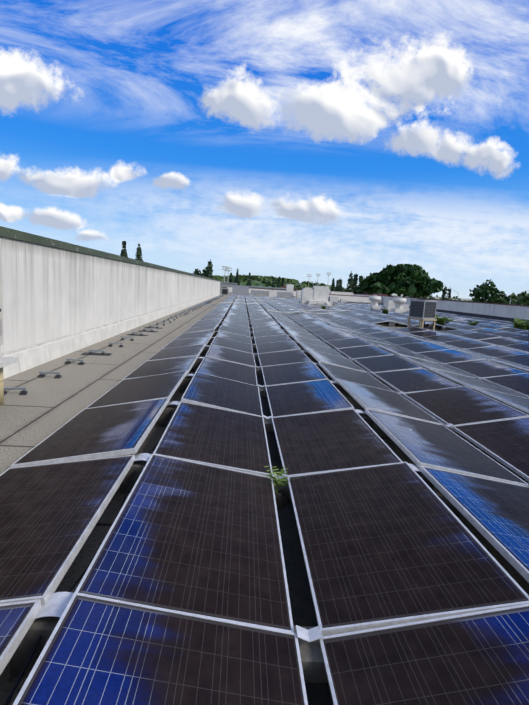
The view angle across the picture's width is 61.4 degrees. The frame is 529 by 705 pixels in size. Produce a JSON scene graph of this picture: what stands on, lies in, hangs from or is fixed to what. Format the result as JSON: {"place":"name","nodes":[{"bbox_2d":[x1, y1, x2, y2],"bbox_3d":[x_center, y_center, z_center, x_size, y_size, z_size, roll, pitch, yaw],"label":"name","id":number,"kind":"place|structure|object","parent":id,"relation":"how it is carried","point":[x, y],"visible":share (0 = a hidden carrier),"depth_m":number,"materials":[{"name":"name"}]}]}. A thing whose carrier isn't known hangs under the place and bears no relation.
{"place":"outdoors","nodes":[
{"label":"outdoors","id":0,"kind":"place"},
{"bbox_2d":[0,226,219,378],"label":"parapet wall","id":1,"kind":"structure","parent":0,"point":[60,298],"depth_m":9.78,"materials":[{"name":"paint"}]},
{"bbox_2d":[220,282,236,293],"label":"grey building","id":2,"kind":"structure","parent":0,"point":[224,284],"depth_m":147.87,"materials":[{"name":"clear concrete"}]},
{"bbox_2d":[0,292,528,704],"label":"flat roof","id":3,"kind":"structure","parent":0,"point":[46,406],"depth_m":6.09,"materials":[{"name":"grey concrete"}]},
{"bbox_2d":[0,239,18,404],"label":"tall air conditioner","id":4,"kind":"object","parent":3,"relation":"on","point":[5,361],"visible":1,"depth_m":5.37,"materials":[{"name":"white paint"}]},
{"bbox_2d":[4,295,222,394],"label":"roof mounting blocks","id":5,"kind":"structure","parent":3,"relation":"on","point":[41,375],"depth_m":9.80,"materials":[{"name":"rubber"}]},
{"bbox_2d":[227,287,295,295],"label":"parapet wall","id":6,"kind":"structure","parent":3,"relation":"on","point":[250,289],"depth_m":114.97,"materials":[{"name":"paint"}]},
{"bbox_2d":[4,295,528,704],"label":"solar panel mounts","id":7,"kind":"object","parent":3,"relation":"on","point":[27,653],"visible":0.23,"depth_m":1.99,"materials":[{"name":"metal"}]},
{"bbox_2d":[0,294,528,704],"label":"solar array","id":8,"kind":"object","parent":7,"relation":"on","point":[180,596],"visible":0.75,"depth_m":2.76,"materials":[{"name":"black glass"}]},
{"bbox_2d":[223,296,462,320],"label":"conduits on array","id":9,"kind":"object","parent":7,"relation":"on","point":[296,309],"visible":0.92,"depth_m":35.09,"materials":[{"name":"white paint"}]},
{"bbox_2d":[221,284,409,308],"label":"roof plant","id":10,"kind":"object","parent":3,"relation":"on","point":[242,290],"visible":0.58,"depth_m":85.16,"materials":[{"name":"white paint"}]},
{"bbox_2d":[299,286,331,305],"bbox_3d":[5.706,-6.372,49.959,3.635,2.200,2.310,3,8,-3],"label":"rooftop hvac unit","id":11,"kind":"object","parent":3,"relation":"on","point":[316,295],"visible":0.92,"depth_m":49.89,"materials":[{"name":"paint"}]},
{"bbox_2d":[328,294,381,304],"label":"parapet wall","id":12,"kind":"structure","parent":3,"relation":"on","point":[358,299],"depth_m":68.26,"materials":[{"name":"paint"}]},
{"bbox_2d":[368,295,380,307],"bbox_3d":[11.392,-5.150,46.120,1.200,1.580,1.182,3,8,-3],"label":"exhaust fan","id":13,"kind":"object","parent":3,"relation":"on","point":[374,299],"visible":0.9,"depth_m":45.77,"materials":[{"name":"white paint"}]},
{"bbox_2d":[249,309,528,704],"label":"valley debris","id":14,"kind":"object","parent":3,"relation":"on","point":[302,605],"depth_m":2.77,"materials":[{"name":"black"}]},
{"bbox_2d":[370,300,408,310],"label":"roof units","id":15,"kind":"object","parent":3,"relation":"on","point":[390,304],"visible":0.42,"depth_m":46.90,"materials":[{"name":"white paint"}]},
{"bbox_2d":[262,305,528,508],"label":"weed plants","id":16,"kind":"object","parent":3,"relation":"on","point":[281,498],"visible":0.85,"depth_m":3.65,"materials":[{"name":"green plant"}]},
{"bbox_2d":[391,297,406,312],"bbox_3d":[12.519,-4.395,41.428,1.200,1.580,1.182,3,8,-3],"label":"exhaust fan","id":17,"kind":"object","parent":3,"relation":"on","point":[399,302],"visible":1,"depth_m":41.02,"materials":[{"name":"white paint"}]},
{"bbox_2d":[407,299,437,330],"bbox_3d":[7.913,-1.847,22.100,1.418,1.570,1.118,-2,10,-31],"label":"condenser on stand","id":18,"kind":"object","parent":3,"relation":"on","point":[422,311],"visible":0.88,"depth_m":21.63,"materials":[{"name":"grey metal"}]},
{"bbox_2d":[0,0,528,300],"label":"sky","id":19,"kind":"structure","parent":0,"point":[294,139],"materials":[{"name":"blue"}]},
{"bbox_2d":[212,274,345,291],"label":"wooded hill","id":20,"kind":"structure","parent":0,"point":[262,281],"depth_m":516.81,"materials":[{"name":"green plant"}]},
{"bbox_2d":[353,294,528,322],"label":"parapet wall","id":21,"kind":"structure","parent":0,"point":[503,312],"depth_m":40.24,"materials":[{"name":"paint"}]},
{"label":"ground","id":22,"kind":"structure","parent":0,"visible":0},
{"bbox_2d":[120,241,127,257],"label":"tree","id":23,"kind":"object","parent":22,"relation":"on","point":[124,252],"visible":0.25,"depth_m":240.34,"materials":[{"name":"green plant"}]},
{"bbox_2d":[135,244,142,260],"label":"tree","id":24,"kind":"object","parent":22,"relation":"on","point":[138,254],"visible":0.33,"depth_m":241.88,"materials":[{"name":"green plant"}]},
{"bbox_2d":[192,269,201,275],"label":"tree cluster","id":25,"kind":"object","parent":22,"relation":"on","point":[196,271],"visible":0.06,"depth_m":194.68,"materials":[{"name":"green plant"}]},
{"bbox_2d":[206,259,212,278],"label":"tree","id":26,"kind":"object","parent":22,"relation":"on","point":[209,272],"visible":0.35,"depth_m":165.93,"materials":[{"name":"green plant"}]},
{"bbox_2d":[234,270,239,284],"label":"tree","id":27,"kind":"object","parent":22,"relation":"on","point":[237,280],"visible":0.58,"depth_m":412.77,"materials":[{"name":"green plant"}]},
{"bbox_2d":[247,273,251,285],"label":"tree","id":28,"kind":"object","parent":22,"relation":"on","point":[249,283],"visible":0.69,"depth_m":453.01,"materials":[{"name":"green plant"}]},
{"bbox_2d":[237,285,285,289],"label":"long building","id":29,"kind":"structure","parent":22,"relation":"on","point":[259,287],"depth_m":130.69,"materials":[{"name":"grey concrete"}]},
{"bbox_2d":[276,276,280,287],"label":"tree","id":30,"kind":"object","parent":22,"relation":"on","point":[279,283],"visible":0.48,"depth_m":326.33,"materials":[{"name":"green plant"}]},
{"bbox_2d":[285,283,304,289],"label":"tree","id":31,"kind":"object","parent":22,"relation":"on","point":[297,287],"visible":0.04,"depth_m":256.70,"materials":[{"name":"green plant"}]},
{"bbox_2d":[330,278,334,290],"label":"tree","id":32,"kind":"object","parent":22,"relation":"on","point":[333,285],"visible":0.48,"depth_m":328.47,"materials":[{"name":"green plant"}]},
{"bbox_2d":[337,278,341,291],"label":"tree","id":33,"kind":"object","parent":22,"relation":"on","point":[339,287],"visible":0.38,"depth_m":167.28,"materials":[{"name":"green plant"}]},
{"bbox_2d":[344,271,354,293],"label":"norfolk pine","id":34,"kind":"object","parent":22,"relation":"on","point":[349,287],"visible":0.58,"depth_m":159.21,"materials":[{"name":"green plant"}]},
{"bbox_2d":[353,274,357,293],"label":"tree","id":35,"kind":"object","parent":22,"relation":"on","point":[355,279],"visible":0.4,"depth_m":162.32,"materials":[{"name":"green plant"}]},
{"bbox_2d":[357,275,363,293],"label":"tree","id":36,"kind":"object","parent":22,"relation":"on","point":[360,278],"visible":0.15,"depth_m":164.51,"materials":[{"name":"green plant"}]},
{"bbox_2d":[356,263,443,297],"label":"monkeypod tree","id":37,"kind":"object","parent":22,"relation":"on","point":[411,280],"visible":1,"depth_m":143.02,"materials":[{"name":"green plant"}]},
{"bbox_2d":[441,285,447,299],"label":"tree","id":38,"kind":"object","parent":22,"relation":"on","point":[444,296],"visible":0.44,"depth_m":159.52,"materials":[{"name":"green plant"}]},
{"bbox_2d":[447,289,451,299],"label":"tree","id":39,"kind":"object","parent":22,"relation":"on","point":[449,295],"visible":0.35,"depth_m":163.87,"materials":[{"name":"green plant"}]},
{"bbox_2d":[469,279,507,303],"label":"tree","id":40,"kind":"object","parent":22,"relation":"on","point":[481,291],"visible":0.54,"depth_m":100.77,"materials":[{"name":"green plant"}]},
{"bbox_2d":[504,292,526,303],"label":"tree","id":41,"kind":"object","parent":22,"relation":"on","point":[513,295],"visible":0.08,"depth_m":118.56,"materials":[{"name":"green plant"}]},
{"bbox_2d":[510,291,528,304],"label":"tree","id":42,"kind":"object","parent":22,"relation":"on","point":[525,298],"visible":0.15,"depth_m":97.14,"materials":[{"name":"green plant"}]}
]}

